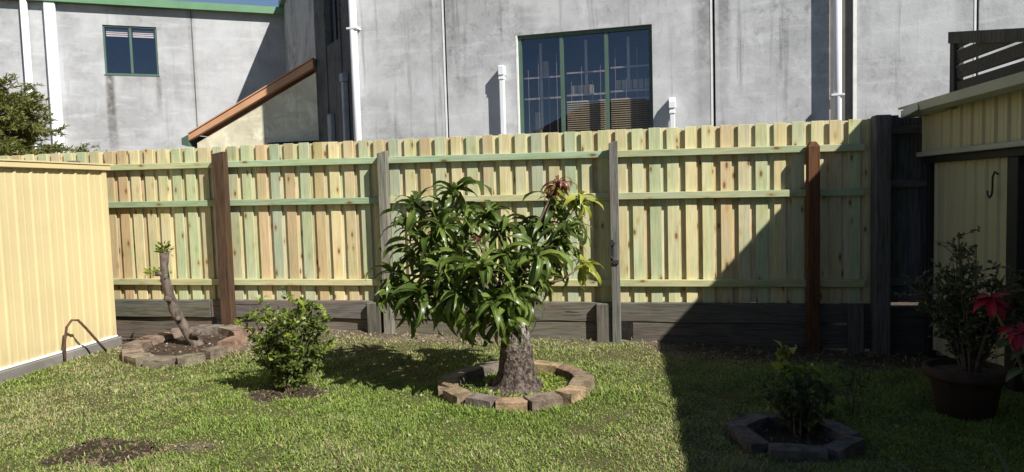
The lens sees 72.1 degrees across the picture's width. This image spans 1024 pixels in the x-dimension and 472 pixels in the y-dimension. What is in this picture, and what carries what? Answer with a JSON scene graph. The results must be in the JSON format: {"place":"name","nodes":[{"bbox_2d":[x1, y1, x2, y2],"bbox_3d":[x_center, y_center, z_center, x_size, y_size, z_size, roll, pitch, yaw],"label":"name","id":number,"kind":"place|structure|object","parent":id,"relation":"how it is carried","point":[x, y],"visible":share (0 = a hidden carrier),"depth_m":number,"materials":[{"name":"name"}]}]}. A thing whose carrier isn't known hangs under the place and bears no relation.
{"place":"outdoors","nodes":[
{"label":"outdoors","id":0,"kind":"place"},
{"bbox_2d":[172,0,278,6],"label":"sky","id":1,"kind":"structure","parent":0,"point":[274,3],"materials":[{"name":"blue"}]},
{"bbox_2d":[0,299,1023,471],"bbox_3d":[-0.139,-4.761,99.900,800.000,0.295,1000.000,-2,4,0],"label":"ground","id":2,"kind":"structure","parent":0,"point":[626,331],"depth_m":5.33,"materials":[{"name":"green plant"}]},
{"bbox_2d":[0,72,106,155],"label":"feathery tree","id":3,"kind":"object","parent":2,"relation":"on","point":[21,138],"visible":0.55,"depth_m":10.37,"materials":[{"name":"green plant"}]},
{"bbox_2d":[0,159,121,382],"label":"garden shed","id":4,"kind":"structure","parent":2,"relation":"on","point":[56,272],"depth_m":7.16,"materials":[{"name":"beige metal"}]},
{"bbox_2d":[63,319,107,361],"bbox_3d":[-4.444,1.096,7.368,0.096,0.512,0.464,0,4,30],"label":"bent pipe","id":5,"kind":"object","parent":2,"relation":"on","point":[87,330],"visible":0.89,"depth_m":7.21,"materials":[{"name":"metal"}]},
{"bbox_2d":[0,0,285,152],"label":"concrete building","id":6,"kind":"structure","parent":2,"relation":"on","point":[117,75],"depth_m":18.62,"materials":[{"name":"white concrete"}]},
{"bbox_2d":[102,25,158,75],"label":"window","id":7,"kind":"structure","parent":6,"relation":"in","point":[128,50],"depth_m":19.78,"materials":[{"name":"green"}]},
{"bbox_2d":[143,240,202,345],"bbox_3d":[-3.578,0.699,7.545,0.656,1.320,0.240,-2,4,0],"label":"pruned tree","id":8,"kind":"object","parent":2,"relation":"on","point":[190,335],"visible":0.99,"depth_m":7.51,"materials":[{"name":"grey plant"}]},
{"bbox_2d":[120,324,250,368],"bbox_3d":[-3.461,1.175,7.502,1.281,0.244,1.291,-3,4,-17],"label":"stone ring","id":9,"kind":"object","parent":2,"relation":"on","point":[133,353],"visible":0.78,"depth_m":7.29,"materials":[{"name":"beige stone"}]},
{"bbox_2d":[181,58,319,148],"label":"lean to building","id":10,"kind":"structure","parent":2,"relation":"on","point":[282,109],"depth_m":14.84,"materials":[{"name":"metal"}]},
{"bbox_2d":[233,286,335,391],"bbox_3d":[-1.927,0.869,6.037,0.689,0.906,0.814,1,5,36],"label":"bush","id":11,"kind":"object","parent":2,"relation":"on","point":[287,352],"visible":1,"depth_m":5.92,"materials":[{"name":"green plant"}]},
{"bbox_2d":[0,118,870,350],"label":"timber fence","id":12,"kind":"object","parent":2,"relation":"on","point":[763,213],"visible":0.75,"depth_m":7.61,"materials":[{"name":"wood"}]},
{"bbox_2d":[365,175,603,396],"bbox_3d":[-0.242,0.424,5.734,1.934,1.816,1.312,-1,4,13],"label":"mango tree","id":13,"kind":"object","parent":2,"relation":"on","point":[451,290],"visible":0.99,"depth_m":5.70,"materials":[{"name":"green plant"}]},
{"bbox_2d":[115,299,869,353],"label":"retaining wall","id":14,"kind":"structure","parent":2,"relation":"on","point":[747,324],"depth_m":7.48,"materials":[{"name":"grey wood"}]},
{"bbox_2d":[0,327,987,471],"bbox_3d":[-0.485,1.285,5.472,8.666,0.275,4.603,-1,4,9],"label":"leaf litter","id":15,"kind":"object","parent":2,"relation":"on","point":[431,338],"visible":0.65,"depth_m":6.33,"materials":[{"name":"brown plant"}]},
{"bbox_2d":[438,358,594,413],"bbox_3d":[0.033,1.250,5.878,1.305,0.156,1.344,-2,4,0],"label":"stone ring","id":16,"kind":"object","parent":2,"relation":"on","point":[581,384],"visible":0.75,"depth_m":5.53,"materials":[{"name":"beige stone"}]},
{"bbox_2d":[475,371,572,396],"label":"weeds","id":17,"kind":"object","parent":2,"relation":"on","point":[546,383],"visible":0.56,"depth_m":5.89,"materials":[{"name":"green plant"}]},
{"bbox_2d":[278,0,1023,141],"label":"concrete building","id":18,"kind":"structure","parent":2,"relation":"on","point":[385,70],"depth_m":11.81,"materials":[{"name":"white concrete"}]},
{"bbox_2d":[518,25,652,133],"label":"window","id":19,"kind":"structure","parent":18,"relation":"in","point":[600,79],"depth_m":13.10,"materials":[{"name":"green"}]},
{"bbox_2d":[752,339,835,437],"bbox_3d":[1.848,0.986,4.612,0.481,0.645,0.535,-3,4,-25],"label":"shrub","id":20,"kind":"object","parent":2,"relation":"on","point":[795,399],"visible":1,"depth_m":4.56,"materials":[{"name":"green plant"}]},
{"bbox_2d":[725,412,864,463],"bbox_3d":[1.803,1.297,4.513,0.760,0.123,0.811,-2,4,-11],"label":"stone ring","id":21,"kind":"object","parent":2,"relation":"on","point":[847,442],"visible":0.69,"depth_m":4.32,"materials":[{"name":"grey stone"}]},
{"bbox_2d":[832,360,869,416],"bbox_3d":[2.388,1.071,4.957,0.223,0.389,0.297,-1,4,17],"label":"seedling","id":22,"kind":"object","parent":2,"relation":"on","point":[858,381],"visible":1,"depth_m":4.92,"materials":[{"name":"green plant"}]},
{"bbox_2d":[882,453,910,471],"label":"strap plant","id":23,"kind":"object","parent":2,"relation":"on","point":[899,463],"visible":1,"depth_m":3.48,"materials":[{"name":"green plant"}]},
{"bbox_2d":[870,114,936,354],"bbox_3d":[4.142,0.137,6.948,1.111,2.680,0.210,-1,4,9],"label":"old fence","id":24,"kind":"object","parent":2,"relation":"on","point":[898,214],"visible":0.32,"depth_m":7.01,"materials":[{"name":"grey wood"}]},
{"bbox_2d":[898,71,1023,392],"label":"garden shed","id":25,"kind":"structure","parent":2,"relation":"on","point":[973,138],"depth_m":5.86,"materials":[{"name":"beige metal"}]},
{"bbox_2d":[948,28,1023,92],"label":"slatted screen","id":26,"kind":"object","parent":25,"relation":"on","point":[985,41],"visible":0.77,"depth_m":6.27,"materials":[{"name":"grey wood"}]},
{"bbox_2d":[922,358,1010,420],"bbox_3d":[3.132,1.064,4.864,0.516,0.335,0.516,-2,4,0],"label":"flower pot","id":27,"kind":"object","parent":2,"relation":"on","point":[958,392],"visible":0.85,"depth_m":4.72,"materials":[{"name":"ceramic"}]},
{"bbox_2d":[893,225,1023,371],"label":"potted shrub","id":28,"kind":"object","parent":27,"relation":"on","point":[969,335],"visible":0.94,"depth_m":4.76,"materials":[{"name":"green plant"}]},
{"bbox_2d":[962,433,1008,471],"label":"strap plant","id":29,"kind":"object","parent":2,"relation":"on","point":[1002,461],"visible":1,"depth_m":3.42,"materials":[{"name":"green plant"}]},
{"bbox_2d":[969,292,1023,381],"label":"poinsettia","id":30,"kind":"object","parent":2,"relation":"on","point":[994,306],"visible":1,"depth_m":3.20,"materials":[{"name":"red plant"}]}
]}

